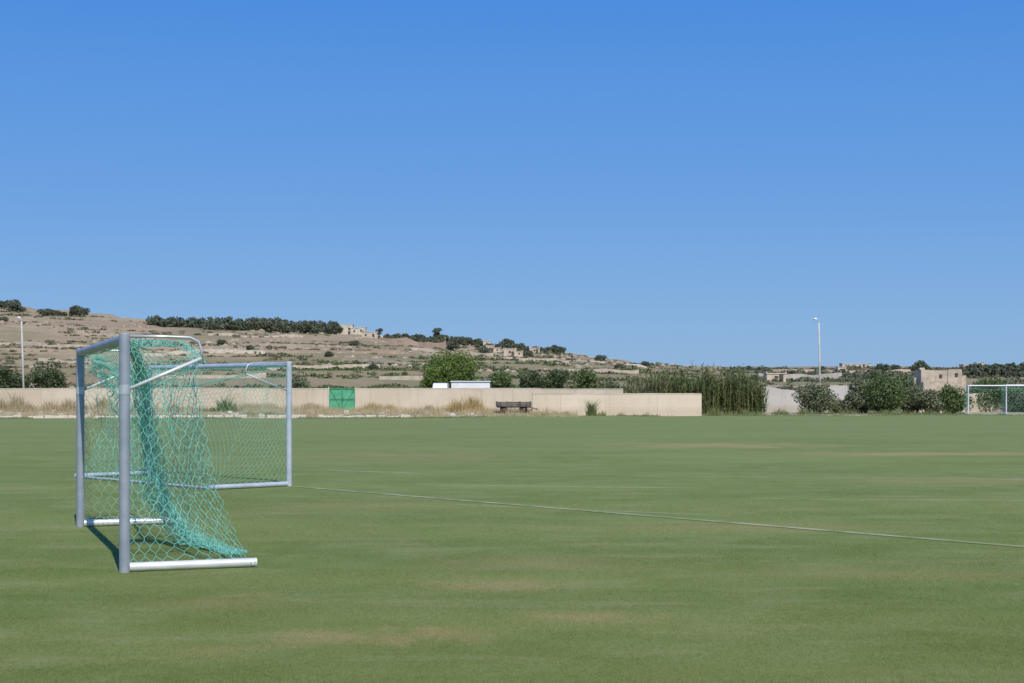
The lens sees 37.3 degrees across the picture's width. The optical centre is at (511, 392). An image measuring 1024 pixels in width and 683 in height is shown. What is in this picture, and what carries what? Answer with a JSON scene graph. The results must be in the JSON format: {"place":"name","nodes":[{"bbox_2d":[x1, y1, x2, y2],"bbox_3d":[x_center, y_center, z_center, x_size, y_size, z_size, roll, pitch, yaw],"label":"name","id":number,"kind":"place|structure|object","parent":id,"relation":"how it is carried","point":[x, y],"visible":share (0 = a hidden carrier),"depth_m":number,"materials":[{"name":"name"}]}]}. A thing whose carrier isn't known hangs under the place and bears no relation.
{"place":"outdoors","nodes":[
{"label":"outdoors","id":0,"kind":"place"},
{"bbox_2d":[0,415,1023,682],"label":"grass pitch","id":1,"kind":"object","parent":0,"point":[482,451],"depth_m":17.20,"materials":[{"name":"plant"}]},
{"bbox_2d":[76,333,256,572],"bbox_3d":[-3.482,0.506,15.084,1.298,2.004,4.673,0,0,-20],"label":"football goal","id":2,"kind":"object","parent":1,"relation":"on","point":[124,344],"visible":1,"depth_m":13.80,"materials":[{"name":"metal"}]},
{"bbox_2d":[74,361,291,489],"bbox_3d":[-5.628,0.506,25.585,1.518,2.004,4.643,0,0,-42],"label":"football goal","id":3,"kind":"object","parent":1,"relation":"on","point":[288,403],"visible":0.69,"depth_m":24.36,"materials":[{"name":"paint"}]},
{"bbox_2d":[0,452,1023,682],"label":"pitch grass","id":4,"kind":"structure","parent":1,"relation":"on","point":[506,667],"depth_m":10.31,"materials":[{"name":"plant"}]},
{"bbox_2d":[290,486,1023,546],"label":"pitch line marking","id":5,"kind":"object","parent":1,"relation":"on","point":[687,518],"visible":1,"depth_m":17.81,"materials":[{"name":"paint"}]},
{"bbox_2d":[0,306,1023,417],"bbox_3d":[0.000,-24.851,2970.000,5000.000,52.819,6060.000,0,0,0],"label":"ground","id":6,"kind":"structure","parent":0,"point":[33,332],"depth_m":414.99,"materials":[{"name":"soil"}]},
{"bbox_2d":[2,299,22,310],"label":"hill tree","id":7,"kind":"object","parent":6,"relation":"on","point":[12,304],"visible":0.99,"depth_m":653.83,"materials":[{"name":"green plant"}]},
{"bbox_2d":[0,363,30,387],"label":"dark tree","id":8,"kind":"object","parent":6,"relation":"on","point":[8,379],"visible":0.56,"depth_m":123.52,"materials":[{"name":"green plant"}]},
{"bbox_2d":[17,317,24,387],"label":"street lamp","id":9,"kind":"object","parent":6,"relation":"on","point":[23,384],"visible":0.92,"depth_m":121.94,"materials":[{"name":"grey metal"}]},
{"bbox_2d":[0,391,55,411],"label":"dry grass clump","id":10,"kind":"object","parent":6,"relation":"on","point":[13,408],"visible":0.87,"depth_m":96.66,"materials":[{"name":"plant"}]},
{"bbox_2d":[11,396,75,411],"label":"dry grass clump","id":11,"kind":"object","parent":6,"relation":"on","point":[55,406],"visible":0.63,"depth_m":96.94,"materials":[{"name":"plant"}]},
{"bbox_2d":[0,341,88,348],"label":"field wall","id":12,"kind":"structure","parent":6,"relation":"on","point":[44,345],"depth_m":422.58,"materials":[{"name":"stone"}]},
{"bbox_2d":[37,308,54,315],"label":"hill tree","id":13,"kind":"object","parent":6,"relation":"on","point":[41,311],"visible":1,"depth_m":639.16,"materials":[{"name":"green plant"}]},
{"bbox_2d":[24,358,68,387],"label":"dark tree","id":14,"kind":"object","parent":6,"relation":"on","point":[53,378],"visible":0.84,"depth_m":125.62,"materials":[{"name":"green plant"}]},
{"bbox_2d":[68,305,83,316],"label":"hill tree","id":15,"kind":"object","parent":6,"relation":"on","point":[76,310],"visible":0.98,"depth_m":638.01,"materials":[{"name":"green plant"}]},
{"bbox_2d":[38,358,157,364],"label":"field wall","id":16,"kind":"structure","parent":6,"relation":"on","point":[56,360],"depth_m":328.57,"materials":[{"name":"stone"}]},
{"bbox_2d":[59,395,138,411],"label":"dry grass clump","id":17,"kind":"object","parent":6,"relation":"on","point":[101,403],"visible":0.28,"depth_m":96.74,"materials":[{"name":"plant"}]},
{"bbox_2d":[77,330,189,341],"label":"field wall","id":18,"kind":"structure","parent":6,"relation":"on","point":[102,334],"depth_m":514.33,"materials":[{"name":"stone"}]},
{"bbox_2d":[0,388,327,408],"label":"boundary wall","id":19,"kind":"structure","parent":6,"relation":"on","point":[300,396],"depth_m":99.89,"materials":[{"name":"concrete"}]},
{"bbox_2d":[131,401,196,411],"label":"dry grass clump","id":20,"kind":"object","parent":6,"relation":"on","point":[164,409],"visible":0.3,"depth_m":96.82,"materials":[{"name":"plant"}]},
{"bbox_2d":[131,373,266,377],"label":"field wall","id":21,"kind":"structure","parent":6,"relation":"on","point":[222,376],"depth_m":246.81,"materials":[{"name":"stone"}]},
{"bbox_2d":[144,349,265,355],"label":"field wall","id":22,"kind":"structure","parent":6,"relation":"on","point":[221,351],"depth_m":391.59,"materials":[{"name":"stone"}]},
{"bbox_2d":[0,414,410,417],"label":"stone border","id":23,"kind":"object","parent":6,"relation":"on","point":[189,416],"visible":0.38,"depth_m":89.81,"materials":[{"name":"stone"}]},
{"bbox_2d":[200,393,238,411],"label":"weed clump","id":24,"kind":"object","parent":6,"relation":"on","point":[232,408],"visible":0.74,"depth_m":96.47,"materials":[{"name":"plant"}]},
{"bbox_2d":[0,409,473,416],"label":"rubble stones","id":25,"kind":"object","parent":6,"relation":"on","point":[454,414],"visible":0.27,"depth_m":93.14,"materials":[{"name":"stone"}]},
{"bbox_2d":[146,315,341,333],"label":"distant wood","id":26,"kind":"object","parent":6,"relation":"on","point":[278,324],"visible":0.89,"depth_m":623.10,"materials":[{"name":"green plant"}]},
{"bbox_2d":[231,401,263,410],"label":"dry grass clump","id":27,"kind":"object","parent":6,"relation":"on","point":[242,408],"visible":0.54,"depth_m":96.77,"materials":[{"name":"plant"}]},
{"bbox_2d":[208,333,302,337],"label":"field wall","id":28,"kind":"structure","parent":6,"relation":"on","point":[231,334],"depth_m":564.19,"materials":[{"name":"stone"}]},
{"bbox_2d":[240,343,328,349],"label":"field wall","id":29,"kind":"structure","parent":6,"relation":"on","point":[289,345],"depth_m":459.28,"materials":[{"name":"stone"}]},
{"bbox_2d":[0,402,578,417],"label":"dry stubble","id":30,"kind":"object","parent":6,"relation":"on","point":[405,411],"visible":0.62,"depth_m":93.54,"materials":[{"name":"plant"}]},
{"bbox_2d":[292,374,309,387],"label":"tree","id":31,"kind":"object","parent":6,"relation":"on","point":[297,383],"visible":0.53,"depth_m":149.42,"materials":[{"name":"green plant"}]},
{"bbox_2d":[283,401,340,410],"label":"dry grass clump","id":32,"kind":"object","parent":6,"relation":"on","point":[311,406],"visible":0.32,"depth_m":97.33,"materials":[{"name":"plant"}]},
{"bbox_2d":[266,364,379,369],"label":"field wall","id":33,"kind":"structure","parent":6,"relation":"on","point":[341,366],"depth_m":306.56,"materials":[{"name":"stone"}]},
{"bbox_2d":[338,324,357,334],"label":"stone farmhouse","id":34,"kind":"object","parent":6,"relation":"on","point":[348,329],"visible":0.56,"depth_m":637.00,"materials":[{"name":"stone"}]},
{"bbox_2d":[0,315,721,388],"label":"hillside rocks","id":35,"kind":"object","parent":6,"relation":"on","point":[409,352],"visible":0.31,"depth_m":489.37,"materials":[{"name":"stone"}]},
{"bbox_2d":[361,331,378,338],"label":"stone house","id":36,"kind":"structure","parent":6,"relation":"on","point":[370,334],"depth_m":597.50,"materials":[{"name":"stone"}]},
{"bbox_2d":[351,401,400,410],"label":"dry grass clump","id":37,"kind":"object","parent":6,"relation":"on","point":[377,406],"visible":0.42,"depth_m":96.77,"materials":[{"name":"plant"}]},
{"bbox_2d":[354,351,404,353],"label":"field wall","id":38,"kind":"structure","parent":6,"relation":"on","point":[380,352],"depth_m":435.20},
{"bbox_2d":[342,358,434,365],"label":"field wall","id":39,"kind":"structure","parent":6,"relation":"on","point":[375,360],"depth_m":352.02,"materials":[{"name":"stone"}]},
{"bbox_2d":[378,333,439,342],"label":"distant wood","id":40,"kind":"object","parent":6,"relation":"on","point":[420,338],"visible":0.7,"depth_m":588.06,"materials":[{"name":"green plant"}]},
{"bbox_2d":[379,337,445,347],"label":"field wall","id":41,"kind":"structure","parent":6,"relation":"on","point":[411,342],"depth_m":552.02,"materials":[{"name":"stone"}]},
{"bbox_2d":[379,376,479,380],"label":"field wall","id":42,"kind":"structure","parent":6,"relation":"on","point":[401,378],"depth_m":247.88,"materials":[{"name":"stone"}]},
{"bbox_2d":[418,365,448,387],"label":"round tree","id":43,"kind":"object","parent":6,"relation":"on","point":[432,375],"visible":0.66,"depth_m":152.31,"materials":[{"name":"green plant"}]},
{"bbox_2d":[432,327,441,336],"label":"hill pine","id":44,"kind":"object","parent":6,"relation":"on","point":[435,331],"visible":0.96,"depth_m":639.22,"materials":[{"name":"green plant"}]},
{"bbox_2d":[433,383,448,387],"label":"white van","id":45,"kind":"object","parent":6,"relation":"on","point":[440,385],"visible":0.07,"depth_m":136.79,"materials":[{"name":"paint"}]},
{"bbox_2d":[421,349,480,387],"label":"round tree","id":46,"kind":"object","parent":6,"relation":"on","point":[457,366],"visible":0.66,"depth_m":154.43,"materials":[{"name":"green plant"}]},
{"bbox_2d":[411,347,492,355],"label":"field wall","id":47,"kind":"structure","parent":6,"relation":"on","point":[433,351],"depth_m":494.58,"materials":[{"name":"stone"}]},
{"bbox_2d":[445,342,460,349],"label":"hill tree","id":48,"kind":"object","parent":6,"relation":"on","point":[451,345],"visible":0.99,"depth_m":538.93,"materials":[{"name":"green plant"}]},
{"bbox_2d":[5,315,914,387],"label":"hillside shrubs","id":49,"kind":"object","parent":6,"relation":"on","point":[511,359],"visible":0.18,"depth_m":412.36,"materials":[{"name":"green plant"}]},
{"bbox_2d":[456,336,470,344],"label":"hill tree","id":50,"kind":"object","parent":6,"relation":"on","point":[463,340],"visible":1,"depth_m":588.96,"materials":[{"name":"green plant"}]},
{"bbox_2d":[444,394,489,412],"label":"dry grass clump","id":51,"kind":"object","parent":6,"relation":"on","point":[471,404],"visible":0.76,"depth_m":95.59,"materials":[{"name":"plant"}]},
{"bbox_2d":[450,381,490,387],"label":"portable cabin","id":52,"kind":"object","parent":6,"relation":"on","point":[470,384],"visible":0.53,"depth_m":132.89,"materials":[{"name":"metal"}]},
{"bbox_2d":[252,352,698,390],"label":"slope shrubs","id":53,"kind":"object","parent":6,"relation":"on","point":[553,363],"visible":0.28,"depth_m":300.15,"materials":[{"name":"green plant"}]},
{"bbox_2d":[477,347,490,353],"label":"hill tree","id":54,"kind":"object","parent":6,"relation":"on","point":[484,349],"visible":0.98,"depth_m":529.27,"materials":[{"name":"green plant"}]},
{"bbox_2d":[356,388,622,409],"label":"boundary wall","id":55,"kind":"structure","parent":6,"relation":"on","point":[407,398],"depth_m":99.89,"materials":[{"name":"concrete"}]},
{"bbox_2d":[328,387,355,409],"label":"green gate","id":56,"kind":"structure","parent":55,"relation":"attached to","point":[341,397],"depth_m":99.87,"materials":[{"name":"metal"}]},
{"bbox_2d":[486,344,500,352],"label":"stone house","id":57,"kind":"structure","parent":6,"relation":"on","point":[493,349],"depth_m":558.00,"materials":[{"name":"stone"}]},
{"bbox_2d":[436,335,555,352],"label":"distant wood","id":58,"kind":"object","parent":6,"relation":"on","point":[552,349],"visible":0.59,"depth_m":594.73,"materials":[{"name":"green plant"}]},
{"bbox_2d":[489,371,512,387],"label":"tree","id":59,"kind":"object","parent":6,"relation":"on","point":[499,380],"visible":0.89,"depth_m":149.44,"materials":[{"name":"green plant"}]},
{"bbox_2d":[499,338,514,344],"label":"hill tree","id":60,"kind":"object","parent":6,"relation":"on","point":[505,341],"visible":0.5,"depth_m":608.05,"materials":[{"name":"green plant"}]},
{"bbox_2d":[0,307,1023,391],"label":"hillside scrub","id":61,"kind":"object","parent":6,"relation":"on","point":[219,385],"visible":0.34,"depth_m":414.01,"materials":[{"name":"beige plant"}]},
{"bbox_2d":[1,413,1022,418],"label":"fringe grass","id":62,"kind":"structure","parent":6,"relation":"on","point":[417,417],"depth_m":90.53,"materials":[{"name":"plant"}]},
{"bbox_2d":[504,347,522,356],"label":"stone house","id":63,"kind":"structure","parent":6,"relation":"on","point":[510,351],"depth_m":518.00,"materials":[{"name":"stone"}]},
{"bbox_2d":[496,401,536,412],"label":"farm trailer","id":64,"kind":"object","parent":6,"relation":"on","point":[503,405],"visible":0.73,"depth_m":94.79,"materials":[{"name":"brown wood"}]},
{"bbox_2d":[493,357,568,362],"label":"field wall","id":65,"kind":"structure","parent":6,"relation":"on","point":[534,359],"depth_m":430.07,"materials":[{"name":"stone"}]},
{"bbox_2d":[518,369,546,388],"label":"dark tree","id":66,"kind":"object","parent":6,"relation":"on","point":[533,379],"visible":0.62,"depth_m":137.31,"materials":[{"name":"green plant"}]},
{"bbox_2d":[543,368,569,389],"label":"dark tree","id":67,"kind":"object","parent":6,"relation":"on","point":[554,380],"visible":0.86,"depth_m":139.31,"materials":[{"name":"green plant"}]},
{"bbox_2d":[569,366,600,389],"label":"tree","id":68,"kind":"object","parent":6,"relation":"on","point":[586,378],"visible":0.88,"depth_m":134.43,"materials":[{"name":"green plant"}]},
{"bbox_2d":[544,368,638,373],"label":"field wall","id":69,"kind":"structure","parent":6,"relation":"on","point":[614,370],"depth_m":343.72,"materials":[{"name":"stone"}]},
{"bbox_2d":[582,399,600,415],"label":"weed clump","id":70,"kind":"object","parent":6,"relation":"on","point":[591,411],"visible":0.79,"depth_m":95.52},
{"bbox_2d":[600,379,620,389],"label":"tree","id":71,"kind":"object","parent":6,"relation":"on","point":[609,385],"visible":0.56,"depth_m":137.42,"materials":[{"name":"green plant"}]},
{"bbox_2d":[532,393,700,415],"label":"wall","id":72,"kind":"structure","parent":6,"relation":"on","point":[672,404],"depth_m":97.22,"materials":[{"name":"concrete"}]},
{"bbox_2d":[621,369,668,392],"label":"giant reed clump","id":73,"kind":"object","parent":6,"relation":"on","point":[653,386],"visible":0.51,"depth_m":107.04,"materials":[{"name":"green plant"}]},
{"bbox_2d":[654,365,707,410],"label":"giant reed clump","id":74,"kind":"object","parent":6,"relation":"on","point":[675,386],"visible":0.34,"depth_m":107.97,"materials":[{"name":"green plant"}]},
{"bbox_2d":[701,405,726,415],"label":"weed clump","id":75,"kind":"object","parent":6,"relation":"on","point":[713,412],"visible":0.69,"depth_m":97.62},
{"bbox_2d":[690,359,768,413],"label":"giant reed clump","id":76,"kind":"object","parent":6,"relation":"on","point":[734,396],"visible":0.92,"depth_m":105.16,"materials":[{"name":"green plant"}]},
{"bbox_2d":[721,407,787,415],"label":"weed clump","id":77,"kind":"object","parent":6,"relation":"on","point":[743,413],"visible":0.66,"depth_m":99.83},
{"bbox_2d":[763,372,786,381],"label":"stone house","id":78,"kind":"structure","parent":6,"relation":"on","point":[778,376],"depth_m":318.00,"materials":[{"name":"stone"}]},
{"bbox_2d":[753,406,819,414],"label":"weed clump","id":79,"kind":"object","parent":6,"relation":"on","point":[805,412],"visible":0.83,"depth_m":103.75,"materials":[{"name":"plant"}]},
{"bbox_2d":[758,372,841,379],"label":"field wall","id":80,"kind":"structure","parent":6,"relation":"on","point":[830,375],"depth_m":393.64,"materials":[{"name":"stone"}]},
{"bbox_2d":[764,386,850,412],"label":"pale wall","id":81,"kind":"structure","parent":6,"relation":"on","point":[783,399],"depth_m":113.66,"materials":[{"name":"concrete"}]},
{"bbox_2d":[791,380,839,413],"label":"bush","id":82,"kind":"object","parent":6,"relation":"on","point":[816,398],"visible":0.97,"depth_m":107.61,"materials":[{"name":"green plant"}]},
{"bbox_2d":[814,318,820,384],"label":"street lamp","id":83,"kind":"object","parent":6,"relation":"on","point":[819,350],"visible":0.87,"depth_m":123.94,"materials":[{"name":"grey metal"}]},
{"bbox_2d":[828,399,844,412],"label":"bush","id":84,"kind":"object","parent":6,"relation":"on","point":[838,407],"visible":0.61,"depth_m":110.64,"materials":[{"name":"green plant"}]},
{"bbox_2d":[818,409,860,414],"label":"weed clump","id":85,"kind":"object","parent":6,"relation":"on","point":[847,412],"visible":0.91,"depth_m":104.25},
{"bbox_2d":[785,369,910,372],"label":"field wall","id":86,"kind":"structure","parent":6,"relation":"on","point":[905,370],"depth_m":519.88,"materials":[{"name":"stone"}]},
{"bbox_2d":[841,392,864,413],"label":"bush","id":87,"kind":"object","parent":6,"relation":"on","point":[852,401],"visible":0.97,"depth_m":106.71,"materials":[{"name":"green plant"}]},
{"bbox_2d":[839,363,870,367],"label":"stone house","id":88,"kind":"structure","parent":6,"relation":"on","point":[860,365],"depth_m":637.00,"materials":[{"name":"stone"}]},
{"bbox_2d":[847,377,874,412],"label":"bush","id":89,"kind":"object","parent":6,"relation":"on","point":[858,386],"visible":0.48,"depth_m":109.46,"materials":[{"name":"green plant"}]},
{"bbox_2d":[722,365,1023,392],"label":"plain shrubs","id":90,"kind":"object","parent":6,"relation":"on","point":[809,379],"visible":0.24,"depth_m":395.87,"materials":[{"name":"green plant"}]},
{"bbox_2d":[865,370,883,406],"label":"bush","id":91,"kind":"object","parent":6,"relation":"on","point":[873,375],"visible":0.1,"depth_m":123.44,"materials":[{"name":"green plant"}]},
{"bbox_2d":[832,409,927,414],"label":"weed clump","id":92,"kind":"object","parent":6,"relation":"on","point":[882,412],"visible":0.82,"depth_m":102.70,"materials":[{"name":"plant"}]},
{"bbox_2d":[875,363,891,370],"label":"hill tree","id":93,"kind":"object","parent":6,"relation":"on","point":[886,367],"visible":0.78,"depth_m":539.05,"materials":[{"name":"green plant"}]},
{"bbox_2d":[863,374,910,411],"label":"bush","id":94,"kind":"object","parent":6,"relation":"on","point":[885,395],"visible":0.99,"depth_m":106.25,"materials":[{"name":"green plant"}]},
{"bbox_2d":[890,373,918,390],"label":"bush","id":95,"kind":"object","parent":6,"relation":"on","point":[906,383],"visible":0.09,"depth_m":127.73,"materials":[{"name":"green plant"}]},
{"bbox_2d":[900,384,925,413],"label":"bush","id":96,"kind":"object","parent":6,"relation":"on","point":[913,392],"visible":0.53,"depth_m":109.63,"materials":[{"name":"green plant"}]},
{"bbox_2d":[911,360,927,370],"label":"hill tree","id":97,"kind":"object","parent":6,"relation":"on","point":[918,364],"visible":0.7,"depth_m":518.51,"materials":[{"name":"green plant"}]},
{"bbox_2d":[916,389,946,412],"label":"bush","id":98,"kind":"object","parent":6,"relation":"on","point":[930,399],"visible":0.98,"depth_m":107.48,"materials":[{"name":"green plant"}]},
{"bbox_2d":[911,408,961,414],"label":"weed clump","id":99,"kind":"object","parent":6,"relation":"on","point":[931,412],"visible":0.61,"depth_m":102.58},
{"bbox_2d":[909,368,965,393],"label":"stone building","id":100,"kind":"structure","parent":6,"relation":"on","point":[937,380],"depth_m":148.57,"materials":[{"name":"stone"}]},
{"bbox_2d":[939,384,974,413],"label":"bush","id":101,"kind":"object","parent":6,"relation":"on","point":[954,400],"visible":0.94,"depth_m":107.56,"materials":[{"name":"green plant"}]},
{"bbox_2d":[914,393,1023,412],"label":"pale wall","id":102,"kind":"structure","parent":6,"relation":"on","point":[975,409],"depth_m":115.01,"materials":[{"name":"stone"}]},
{"bbox_2d":[958,362,1023,370],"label":"distant wood","id":103,"kind":"object","parent":6,"relation":"on","point":[995,365],"visible":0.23,"depth_m":555.02,"materials":[{"name":"green plant"}]},
{"bbox_2d":[967,375,1015,411],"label":"bush","id":104,"kind":"object","parent":6,"relation":"on","point":[989,390],"visible":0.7,"depth_m":115.16,"materials":[{"name":"green plant"}]},
{"bbox_2d":[960,365,1023,376],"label":"distant wood","id":105,"kind":"object","parent":6,"relation":"on","point":[1009,371],"visible":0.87,"depth_m":391.90,"materials":[{"name":"green plant"}]},
{"bbox_2d":[961,385,1023,414],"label":"football goal","id":106,"kind":"object","parent":6,"relation":"on","point":[988,395],"visible":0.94,"depth_m":100.42,"materials":[{"name":"metal"}]},
{"bbox_2d":[998,384,1023,413],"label":"football goal","id":107,"kind":"object","parent":6,"relation":"on","point":[1008,400],"visible":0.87,"depth_m":104.66,"materials":[{"name":"metal"}]},
{"bbox_2d":[999,378,1023,411],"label":"bush","id":108,"kind":"object","parent":6,"relation":"on","point":[1016,404],"visible":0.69,"depth_m":115.07,"materials":[{"name":"green plant"}]},
{"bbox_2d":[0,0,1023,366],"label":"sky","id":109,"kind":"structure","parent":0,"point":[677,182],"materials":[{"name":"blue"}]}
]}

